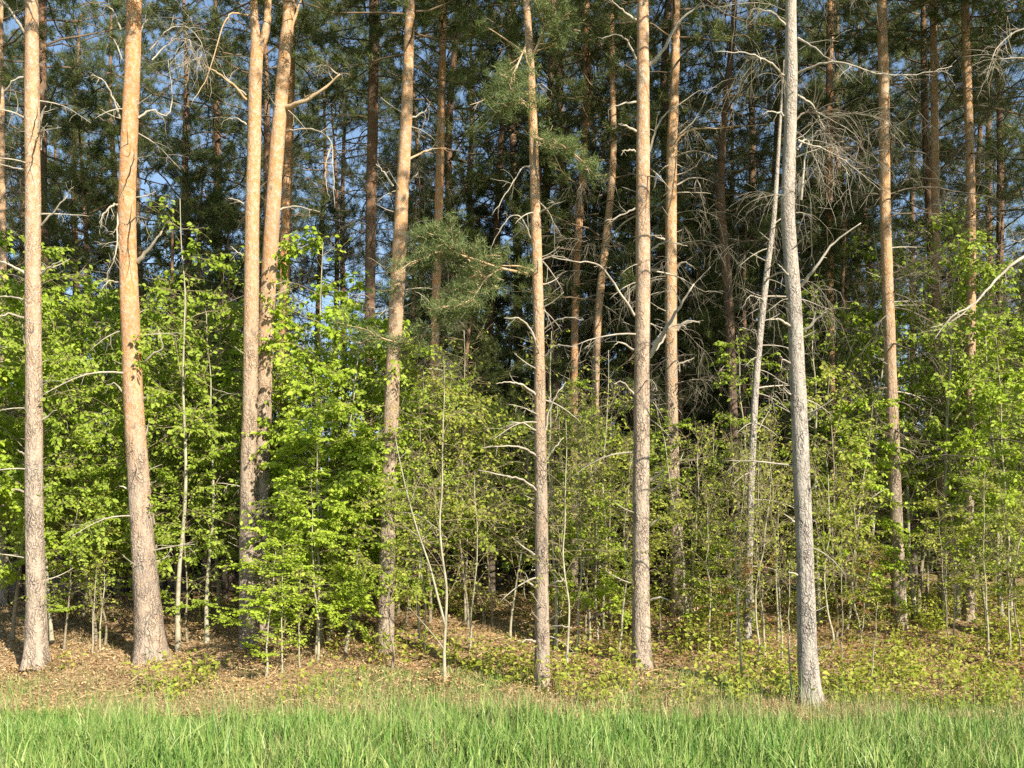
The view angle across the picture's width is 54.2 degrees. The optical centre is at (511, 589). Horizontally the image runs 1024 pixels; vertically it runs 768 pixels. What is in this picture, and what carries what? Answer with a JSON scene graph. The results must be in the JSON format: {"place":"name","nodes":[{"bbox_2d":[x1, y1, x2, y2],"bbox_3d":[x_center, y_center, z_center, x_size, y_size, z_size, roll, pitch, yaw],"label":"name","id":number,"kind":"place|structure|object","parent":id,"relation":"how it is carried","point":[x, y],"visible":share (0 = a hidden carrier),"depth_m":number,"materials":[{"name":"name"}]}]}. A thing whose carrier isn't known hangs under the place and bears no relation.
{"place":"outdoors","nodes":[
{"label":"outdoors","id":0,"kind":"place"},
{"bbox_2d":[0,652,1023,767],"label":"meadow grass","id":1,"kind":"structure","parent":0,"point":[187,744],"depth_m":9.40,"materials":[{"name":"green plant"}]},
{"bbox_2d":[0,568,1023,767],"bbox_3d":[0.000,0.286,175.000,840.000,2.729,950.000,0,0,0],"label":"ground","id":2,"kind":"structure","parent":0,"point":[7,660],"depth_m":16.82,"materials":[{"name":"brown soil"}]},
{"bbox_2d":[0,0,94,606],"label":"pine tree","id":3,"kind":"object","parent":2,"relation":"on","point":[4,592],"visible":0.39,"depth_m":20.94,"materials":[{"name":"green plant"}]},
{"bbox_2d":[0,230,103,551],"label":"young tree","id":4,"kind":"object","parent":2,"relation":"on","point":[9,428],"visible":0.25,"depth_m":18.24,"materials":[{"name":"green plant"}]},
{"bbox_2d":[0,274,123,642],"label":"young tree","id":5,"kind":"object","parent":2,"relation":"on","point":[17,496],"visible":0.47,"depth_m":17.05,"materials":[{"name":"green plant"}]},
{"bbox_2d":[0,466,131,649],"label":"young tree","id":6,"kind":"object","parent":2,"relation":"on","point":[78,550],"visible":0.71,"depth_m":16.46,"materials":[{"name":"green plant"}]},
{"bbox_2d":[0,242,157,539],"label":"young tree","id":7,"kind":"object","parent":2,"relation":"on","point":[55,253],"visible":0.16,"depth_m":19.04,"materials":[{"name":"green plant"}]},
{"bbox_2d":[0,261,162,639],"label":"young tree","id":8,"kind":"object","parent":2,"relation":"on","point":[16,347],"visible":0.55,"depth_m":17.11,"materials":[{"name":"green plant"}]},
{"bbox_2d":[6,89,172,602],"bbox_3d":[-10.426,-5.822,23.934,4.830,12.393,5.564,0,0,5],"label":"spruce tree","id":9,"kind":"object","parent":2,"relation":"on","point":[96,150],"visible":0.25,"depth_m":23.72,"materials":[{"name":"green plant"}]},
{"bbox_2d":[3,0,183,478],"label":"pine tree","id":10,"kind":"object","parent":2,"relation":"on","point":[77,76],"visible":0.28,"depth_m":24.33,"materials":[{"name":"green plant"}]},
{"bbox_2d":[0,296,186,640],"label":"young tree","id":11,"kind":"object","parent":2,"relation":"on","point":[65,397],"visible":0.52,"depth_m":16.90,"materials":[{"name":"green plant"}]},
{"bbox_2d":[3,0,192,580],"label":"pine tree","id":12,"kind":"object","parent":2,"relation":"on","point":[100,40],"visible":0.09,"depth_m":35.31,"materials":[{"name":"green plant"}]},
{"bbox_2d":[0,0,214,670],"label":"pine tree","id":13,"kind":"object","parent":2,"relation":"on","point":[36,650],"visible":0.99,"depth_m":15.74,"materials":[{"name":"brown plant"}]},
{"bbox_2d":[0,273,225,616],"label":"young tree","id":14,"kind":"object","parent":2,"relation":"on","point":[86,287],"visible":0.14,"depth_m":19.02,"materials":[{"name":"green plant"}]},
{"bbox_2d":[6,13,221,591],"bbox_3d":[-11.936,-8.581,29.454,6.080,17.346,6.135,0,0,-29],"label":"pine tree","id":15,"kind":"object","parent":2,"relation":"on","point":[110,54],"visible":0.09,"depth_m":28.83,"materials":[{"name":"green plant"}]},
{"bbox_2d":[38,0,250,666],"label":"pine tree","id":16,"kind":"object","parent":2,"relation":"on","point":[149,628],"visible":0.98,"depth_m":16.20,"materials":[{"name":"orange plant"}]},
{"bbox_2d":[43,288,272,599],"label":"young tree","id":17,"kind":"object","parent":2,"relation":"on","point":[160,362],"visible":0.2,"depth_m":19.38,"materials":[{"name":"green plant"}]},
{"bbox_2d":[40,269,282,638],"bbox_3d":[-6.335,-2.342,17.508,3.958,6.523,3.858,-5,-1,-42],"label":"young tree","id":18,"kind":"object","parent":2,"relation":"on","point":[99,417],"visible":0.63,"depth_m":17.15,"materials":[{"name":"green plant"}]},
{"bbox_2d":[54,0,296,590],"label":"pine tree","id":19,"kind":"object","parent":2,"relation":"on","point":[185,113],"visible":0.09,"depth_m":28.95,"materials":[{"name":"green plant"}]},
{"bbox_2d":[112,192,242,652],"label":"sapling","id":20,"kind":"object","parent":2,"relation":"on","point":[165,394],"visible":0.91,"depth_m":16.89,"materials":[{"name":"green plant"}]},
{"bbox_2d":[107,453,260,644],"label":"young tree","id":21,"kind":"object","parent":2,"relation":"on","point":[154,502],"visible":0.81,"depth_m":17.04,"materials":[{"name":"green plant"}]},
{"bbox_2d":[119,212,274,600],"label":"spruce tree","id":22,"kind":"object","parent":2,"relation":"on","point":[189,270],"visible":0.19,"depth_m":23.34,"materials":[{"name":"green plant"}]},
{"bbox_2d":[122,147,276,594],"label":"spruce tree","id":23,"kind":"object","parent":2,"relation":"on","point":[200,156],"visible":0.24,"depth_m":26.72,"materials":[{"name":"green plant"}]},
{"bbox_2d":[112,244,320,622],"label":"young tree","id":24,"kind":"object","parent":2,"relation":"on","point":[238,319],"visible":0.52,"depth_m":17.92,"materials":[{"name":"green plant"}]},
{"bbox_2d":[164,311,279,643],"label":"sapling","id":25,"kind":"object","parent":2,"relation":"on","point":[227,494],"visible":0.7,"depth_m":17.53,"materials":[{"name":"green plant"}]},
{"bbox_2d":[148,189,297,600],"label":"spruce tree","id":26,"kind":"object","parent":2,"relation":"on","point":[230,214],"visible":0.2,"depth_m":24.89,"materials":[{"name":"green plant"}]},
{"bbox_2d":[191,0,273,648],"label":"pine tree","id":27,"kind":"object","parent":2,"relation":"on","point":[249,392],"visible":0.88,"depth_m":16.82,"materials":[{"name":"beige plant"}]},
{"bbox_2d":[139,1,339,589],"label":"pine tree","id":28,"kind":"object","parent":2,"relation":"on","point":[216,126],"visible":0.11,"depth_m":29.86,"materials":[{"name":"green plant"}]},
{"bbox_2d":[142,0,352,640],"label":"pine tree","id":29,"kind":"object","parent":2,"relation":"on","point":[286,19],"visible":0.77,"depth_m":17.17,"materials":[{"name":"beige plant"}]},
{"bbox_2d":[150,301,355,570],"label":"young tree","id":30,"kind":"object","parent":2,"relation":"on","point":[206,500],"visible":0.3,"depth_m":18.68,"materials":[{"name":"green plant"}]},
{"bbox_2d":[151,0,356,593],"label":"pine tree","id":31,"kind":"object","parent":2,"relation":"on","point":[266,92],"visible":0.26,"depth_m":27.48,"materials":[{"name":"green plant"}]},
{"bbox_2d":[206,541,323,675],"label":"young tree","id":32,"kind":"object","parent":2,"relation":"on","point":[257,601],"visible":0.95,"depth_m":15.17,"materials":[{"name":"green plant"}]},
{"bbox_2d":[151,0,460,609],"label":"pine tree","id":33,"kind":"object","parent":2,"relation":"on","point":[287,196],"visible":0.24,"depth_m":20.43,"materials":[{"name":"green plant"}]},
{"bbox_2d":[219,350,401,654],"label":"young tree","id":34,"kind":"object","parent":2,"relation":"on","point":[292,431],"visible":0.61,"depth_m":16.20,"materials":[{"name":"green plant"}]},
{"bbox_2d":[250,467,371,660],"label":"young tree","id":35,"kind":"object","parent":2,"relation":"on","point":[300,510],"visible":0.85,"depth_m":15.78,"materials":[{"name":"green plant"}]},
{"bbox_2d":[240,0,410,581],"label":"pine tree","id":36,"kind":"object","parent":2,"relation":"on","point":[345,216],"visible":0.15,"depth_m":33.60,"materials":[{"name":"green plant"}]},
{"bbox_2d":[236,225,416,641],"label":"young tree","id":37,"kind":"object","parent":2,"relation":"on","point":[319,292],"visible":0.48,"depth_m":17.15,"materials":[{"name":"green plant"}]},
{"bbox_2d":[234,0,424,583],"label":"pine tree","id":38,"kind":"object","parent":2,"relation":"on","point":[354,113],"visible":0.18,"depth_m":33.02,"materials":[{"name":"green plant"}]},
{"bbox_2d":[241,297,421,640],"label":"young tree","id":39,"kind":"object","parent":2,"relation":"on","point":[331,358],"visible":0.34,"depth_m":16.99,"materials":[{"name":"green plant"}]},
{"bbox_2d":[239,311,442,631],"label":"young tree","id":40,"kind":"object","parent":2,"relation":"on","point":[360,393],"visible":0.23,"depth_m":17.52,"materials":[{"name":"green plant"}]},
{"bbox_2d":[269,2,435,580],"bbox_3d":[-5.494,-11.021,35.191,6.690,21.604,6.477,0,0,-29],"label":"pine tree","id":41,"kind":"object","parent":2,"relation":"on","point":[342,267],"visible":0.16,"depth_m":35.14,"materials":[{"name":"green plant"}]},
{"bbox_2d":[273,403,431,651],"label":"young tree","id":42,"kind":"object","parent":2,"relation":"on","point":[348,455],"visible":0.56,"depth_m":16.52,"materials":[{"name":"green plant"}]},
{"bbox_2d":[288,0,463,604],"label":"pine tree","id":43,"kind":"object","parent":2,"relation":"on","point":[370,232],"visible":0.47,"depth_m":20.91,"materials":[{"name":"green plant"}]},
{"bbox_2d":[298,439,464,631],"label":"young tree","id":44,"kind":"object","parent":2,"relation":"on","point":[414,585],"visible":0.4,"depth_m":16.82,"materials":[{"name":"green plant"}]},
{"bbox_2d":[255,0,523,654],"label":"pine tree","id":45,"kind":"object","parent":2,"relation":"on","point":[396,303],"visible":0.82,"depth_m":16.81,"materials":[{"name":"beige plant"}]},
{"bbox_2d":[328,476,453,667],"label":"sapling","id":46,"kind":"object","parent":2,"relation":"on","point":[387,483],"visible":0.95,"depth_m":15.21,"materials":[{"name":"green plant"}]},
{"bbox_2d":[328,149,506,594],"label":"spruce tree","id":47,"kind":"object","parent":2,"relation":"on","point":[413,309],"visible":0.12,"depth_m":24.23,"materials":[{"name":"green plant"}]},
{"bbox_2d":[352,344,484,630],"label":"sapling","id":48,"kind":"object","parent":2,"relation":"on","point":[412,372],"visible":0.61,"depth_m":17.39,"materials":[{"name":"green plant"}]},
{"bbox_2d":[331,344,516,622],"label":"young tree","id":49,"kind":"object","parent":2,"relation":"on","point":[424,425],"visible":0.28,"depth_m":18.14,"materials":[{"name":"green plant"}]},
{"bbox_2d":[318,0,555,594],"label":"pine tree","id":50,"kind":"object","parent":2,"relation":"on","point":[449,113],"visible":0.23,"depth_m":24.11,"materials":[{"name":"green plant"}]},
{"bbox_2d":[361,343,512,682],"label":"sapling","id":51,"kind":"object","parent":2,"relation":"on","point":[444,619],"visible":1,"depth_m":14.28,"materials":[{"name":"green plant"}]},
{"bbox_2d":[332,0,557,607],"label":"pine tree","id":52,"kind":"object","parent":2,"relation":"on","point":[442,68],"visible":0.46,"depth_m":19.94,"materials":[{"name":"green plant"}]},
{"bbox_2d":[407,367,513,629],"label":"sapling","id":53,"kind":"object","parent":2,"relation":"on","point":[474,426],"visible":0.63,"depth_m":17.93,"materials":[{"name":"green plant"}]},
{"bbox_2d":[330,0,607,690],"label":"pine tree","id":54,"kind":"object","parent":2,"relation":"on","point":[434,235],"visible":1,"depth_m":14.05,"materials":[{"name":"beige plant"}]},
{"bbox_2d":[399,212,547,598],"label":"spruce tree","id":55,"kind":"object","parent":2,"relation":"on","point":[482,350],"visible":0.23,"depth_m":22.86,"materials":[{"name":"green plant"}]},
{"bbox_2d":[419,203,549,593],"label":"spruce tree","id":56,"kind":"object","parent":2,"relation":"on","point":[490,227],"visible":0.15,"depth_m":25.81,"materials":[{"name":"green plant"}]},
{"bbox_2d":[409,0,579,595],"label":"pine tree","id":57,"kind":"object","parent":2,"relation":"on","point":[497,188],"visible":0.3,"depth_m":25.22,"materials":[{"name":"green plant"}]},
{"bbox_2d":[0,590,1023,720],"bbox_3d":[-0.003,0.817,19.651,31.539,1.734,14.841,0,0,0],"label":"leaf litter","id":58,"kind":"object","parent":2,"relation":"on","point":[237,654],"visible":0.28,"depth_m":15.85,"materials":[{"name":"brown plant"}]},
{"bbox_2d":[0,598,1023,767],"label":"dry grass","id":59,"kind":"structure","parent":2,"relation":"on","point":[804,709],"depth_m":13.19,"materials":[{"name":"beige plant"}]},
{"bbox_2d":[9,180,1023,577],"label":"distant wood","id":60,"kind":"object","parent":2,"relation":"on","point":[451,554],"visible":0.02,"depth_m":39.96,"materials":[{"name":"green plant"}]},
{"bbox_2d":[9,571,1023,709],"bbox_3d":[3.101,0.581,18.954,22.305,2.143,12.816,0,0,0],"label":"undergrowth","id":61,"kind":"object","parent":2,"relation":"on","point":[915,670],"visible":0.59,"depth_m":15.36,"materials":[{"name":"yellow plant"}]},
{"bbox_2d":[414,0,636,590],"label":"pine tree","id":62,"kind":"object","parent":2,"relation":"on","point":[513,142],"visible":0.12,"depth_m":27.60,"materials":[{"name":"green plant"}]},
{"bbox_2d":[411,0,664,592],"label":"pine tree","id":63,"kind":"object","parent":2,"relation":"on","point":[520,161],"visible":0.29,"depth_m":24.19,"materials":[{"name":"green plant"}]},
{"bbox_2d":[468,377,631,621],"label":"young tree","id":64,"kind":"object","parent":2,"relation":"on","point":[577,383],"visible":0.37,"depth_m":18.63,"materials":[{"name":"green plant"}]},
{"bbox_2d":[457,137,654,560],"bbox_3d":[0.923,-5.266,23.809,5.001,11.139,4.341,0,0,-15],"label":"spruce tree","id":65,"kind":"object","parent":2,"relation":"on","point":[520,325],"visible":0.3,"depth_m":23.62,"materials":[{"name":"green plant"}]},
{"bbox_2d":[518,407,632,653],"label":"young tree","id":66,"kind":"object","parent":2,"relation":"on","point":[581,443],"visible":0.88,"depth_m":16.46,"materials":[{"name":"green plant"}]},
{"bbox_2d":[533,467,632,639],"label":"young tree","id":67,"kind":"object","parent":2,"relation":"on","point":[605,592],"visible":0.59,"depth_m":17.36,"materials":[{"name":"green plant"}]},
{"bbox_2d":[515,170,661,590],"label":"spruce tree","id":68,"kind":"object","parent":2,"relation":"on","point":[586,210],"visible":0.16,"depth_m":25.67,"materials":[{"name":"green plant"}]},
{"bbox_2d":[481,0,705,596],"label":"pine tree","id":69,"kind":"object","parent":2,"relation":"on","point":[587,62],"visible":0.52,"depth_m":22.92,"materials":[{"name":"green plant"}]},
{"bbox_2d":[499,0,712,600],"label":"pine tree","id":70,"kind":"object","parent":2,"relation":"on","point":[613,178],"visible":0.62,"depth_m":21.43,"materials":[{"name":"green plant"}]},
{"bbox_2d":[550,134,723,599],"bbox_3d":[3.078,-5.386,24.459,4.471,11.473,5.151,0,0,29],"label":"spruce tree","id":71,"kind":"object","parent":2,"relation":"on","point":[622,237],"visible":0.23,"depth_m":24.13,"materials":[{"name":"green plant"}]},
{"bbox_2d":[484,0,813,672],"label":"pine tree","id":72,"kind":"object","parent":2,"relation":"on","point":[640,575],"visible":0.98,"depth_m":15.31,"materials":[{"name":"brown plant"}]},
{"bbox_2d":[556,0,777,598],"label":"pine tree","id":73,"kind":"object","parent":2,"relation":"on","point":[664,56],"visible":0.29,"depth_m":24.55,"materials":[{"name":"green plant"}]},
{"bbox_2d":[599,161,795,594],"bbox_3d":[4.094,-4.875,23.297,4.777,10.641,4.147,0,0,43],"label":"spruce tree","id":74,"kind":"object","parent":2,"relation":"on","point":[709,330],"visible":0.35,"depth_m":23.20,"materials":[{"name":"green plant"}]},
{"bbox_2d":[579,0,816,616],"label":"pine tree","id":75,"kind":"object","parent":2,"relation":"on","point":[672,265],"visible":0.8,"depth_m":19.45,"materials":[{"name":"beige plant"}]},
{"bbox_2d":[617,0,836,601],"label":"pine tree","id":76,"kind":"object","parent":2,"relation":"on","point":[730,326],"visible":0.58,"depth_m":21.43,"materials":[{"name":"green plant"}]},
{"bbox_2d":[631,189,826,598],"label":"spruce tree","id":77,"kind":"object","parent":2,"relation":"on","point":[724,405],"visible":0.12,"depth_m":24.20,"materials":[{"name":"green plant"}]},
{"bbox_2d":[622,0,870,591],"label":"pine tree","id":78,"kind":"object","parent":2,"relation":"on","point":[762,104],"visible":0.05,"depth_m":28.84,"materials":[{"name":"green plant"}]},
{"bbox_2d":[680,181,837,563],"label":"spruce tree","id":79,"kind":"object","parent":2,"relation":"on","point":[771,330],"visible":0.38,"depth_m":23.19,"materials":[{"name":"green plant"}]},
{"bbox_2d":[655,0,902,596],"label":"pine tree","id":80,"kind":"object","parent":2,"relation":"on","point":[816,93],"visible":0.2,"depth_m":25.94,"materials":[{"name":"green plant"}]},
{"bbox_2d":[731,60,849,644],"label":"pine tree","id":81,"kind":"object","parent":2,"relation":"on","point":[764,295],"visible":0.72,"depth_m":16.74,"materials":[{"name":"grey plant"}]},
{"bbox_2d":[764,271,861,625],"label":"sapling","id":82,"kind":"object","parent":2,"relation":"on","point":[815,417],"visible":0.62,"depth_m":18.86,"materials":[{"name":"green plant"}]},
{"bbox_2d":[713,4,912,589],"bbox_3d":[9.338,-8.932,30.852,6.371,17.921,6.230,0,0,30],"label":"pine tree","id":83,"kind":"object","parent":2,"relation":"on","point":[856,176],"visible":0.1,"depth_m":29.65,"materials":[{"name":"green plant"}]},
{"bbox_2d":[680,0,955,709],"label":"pine tree","id":84,"kind":"object","parent":2,"relation":"on","point":[807,653],"visible":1,"depth_m":13.32,"materials":[{"name":"grey plant"}]},
{"bbox_2d":[757,358,911,639],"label":"sapling","id":85,"kind":"object","parent":2,"relation":"on","point":[829,374],"visible":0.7,"depth_m":17.09,"materials":[{"name":"green plant"}]},
{"bbox_2d":[762,181,923,602],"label":"spruce tree","id":86,"kind":"object","parent":2,"relation":"on","point":[838,251],"visible":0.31,"depth_m":23.79,"materials":[{"name":"green plant"}]},
{"bbox_2d":[729,0,956,603],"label":"pine tree","id":87,"kind":"object","parent":2,"relation":"on","point":[829,71],"visible":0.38,"depth_m":24.42,"materials":[{"name":"green plant"}]},
{"bbox_2d":[784,394,928,630],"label":"young tree","id":88,"kind":"object","parent":2,"relation":"on","point":[890,449],"visible":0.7,"depth_m":17.92,"materials":[{"name":"green plant"}]},
{"bbox_2d":[730,0,982,586],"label":"pine tree","id":89,"kind":"object","parent":2,"relation":"on","point":[862,152],"visible":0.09,"depth_m":29.07,"materials":[{"name":"green plant"}]},
{"bbox_2d":[823,259,922,622],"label":"sapling","id":90,"kind":"object","parent":2,"relation":"on","point":[864,341],"visible":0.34,"depth_m":19.32,"materials":[{"name":"green plant"}]},
{"bbox_2d":[829,229,962,617],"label":"sapling","id":91,"kind":"object","parent":2,"relation":"on","point":[868,314],"visible":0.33,"depth_m":19.78,"materials":[{"name":"green plant"}]},
{"bbox_2d":[769,0,1023,616],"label":"pine tree","id":92,"kind":"object","parent":2,"relation":"on","point":[934,194],"visible":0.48,"depth_m":19.75,"materials":[{"name":"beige plant"}]},
{"bbox_2d":[806,0,1023,630],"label":"pine tree","id":93,"kind":"object","parent":2,"relation":"on","point":[888,319],"visible":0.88,"depth_m":18.31,"materials":[{"name":"green plant"}]},
{"bbox_2d":[817,284,1023,610],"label":"young tree","id":94,"kind":"object","parent":2,"relation":"on","point":[923,475],"visible":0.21,"depth_m":20.22,"materials":[{"name":"green plant"}]},
{"bbox_2d":[826,190,1023,447],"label":"young tree","id":95,"kind":"object","parent":2,"relation":"on","point":[989,270],"visible":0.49,"depth_m":19.32,"materials":[{"name":"green plant"}]},
{"bbox_2d":[833,0,1023,621],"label":"pine tree","id":96,"kind":"object","parent":2,"relation":"on","point":[970,158],"visible":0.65,"depth_m":19.14,"materials":[{"name":"beige plant"}]},
{"bbox_2d":[835,0,1023,597],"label":"pine tree","id":97,"kind":"object","parent":2,"relation":"on","point":[926,116],"visible":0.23,"depth_m":23.74,"materials":[{"name":"green plant"}]},
{"bbox_2d":[897,197,1007,620],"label":"sapling","id":98,"kind":"object","parent":2,"relation":"on","point":[945,385],"visible":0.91,"depth_m":18.55,"materials":[{"name":"green plant"}]},
{"bbox_2d":[891,0,1023,586],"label":"pine tree","id":99,"kind":"object","parent":2,"relation":"on","point":[1000,124],"visible":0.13,"depth_m":27.15,"materials":[{"name":"green plant"}]},
{"bbox_2d":[895,14,1023,586],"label":"pine tree","id":100,"kind":"object","parent":2,"relation":"on","point":[964,173],"visible":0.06,"depth_m":28.77,"materials":[{"name":"green plant"}]},
{"bbox_2d":[901,0,1023,506],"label":"pine tree","id":101,"kind":"object","parent":2,"relation":"on","point":[1003,150],"visible":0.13,"depth_m":23.98,"materials":[{"name":"green plant"}]},
{"bbox_2d":[905,399,1023,629],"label":"young tree","id":102,"kind":"object","parent":2,"relation":"on","point":[963,439],"visible":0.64,"depth_m":18.03,"materials":[{"name":"green plant"}]},
{"bbox_2d":[909,308,1023,623],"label":"young tree","id":103,"kind":"object","parent":2,"relation":"on","point":[999,398],"visible":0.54,"depth_m":18.71,"materials":[{"name":"green plant"}]},
{"bbox_2d":[3,0,1023,570],"label":"sky","id":104,"kind":"structure","parent":0,"point":[157,178],"materials":[{"name":"blue"}]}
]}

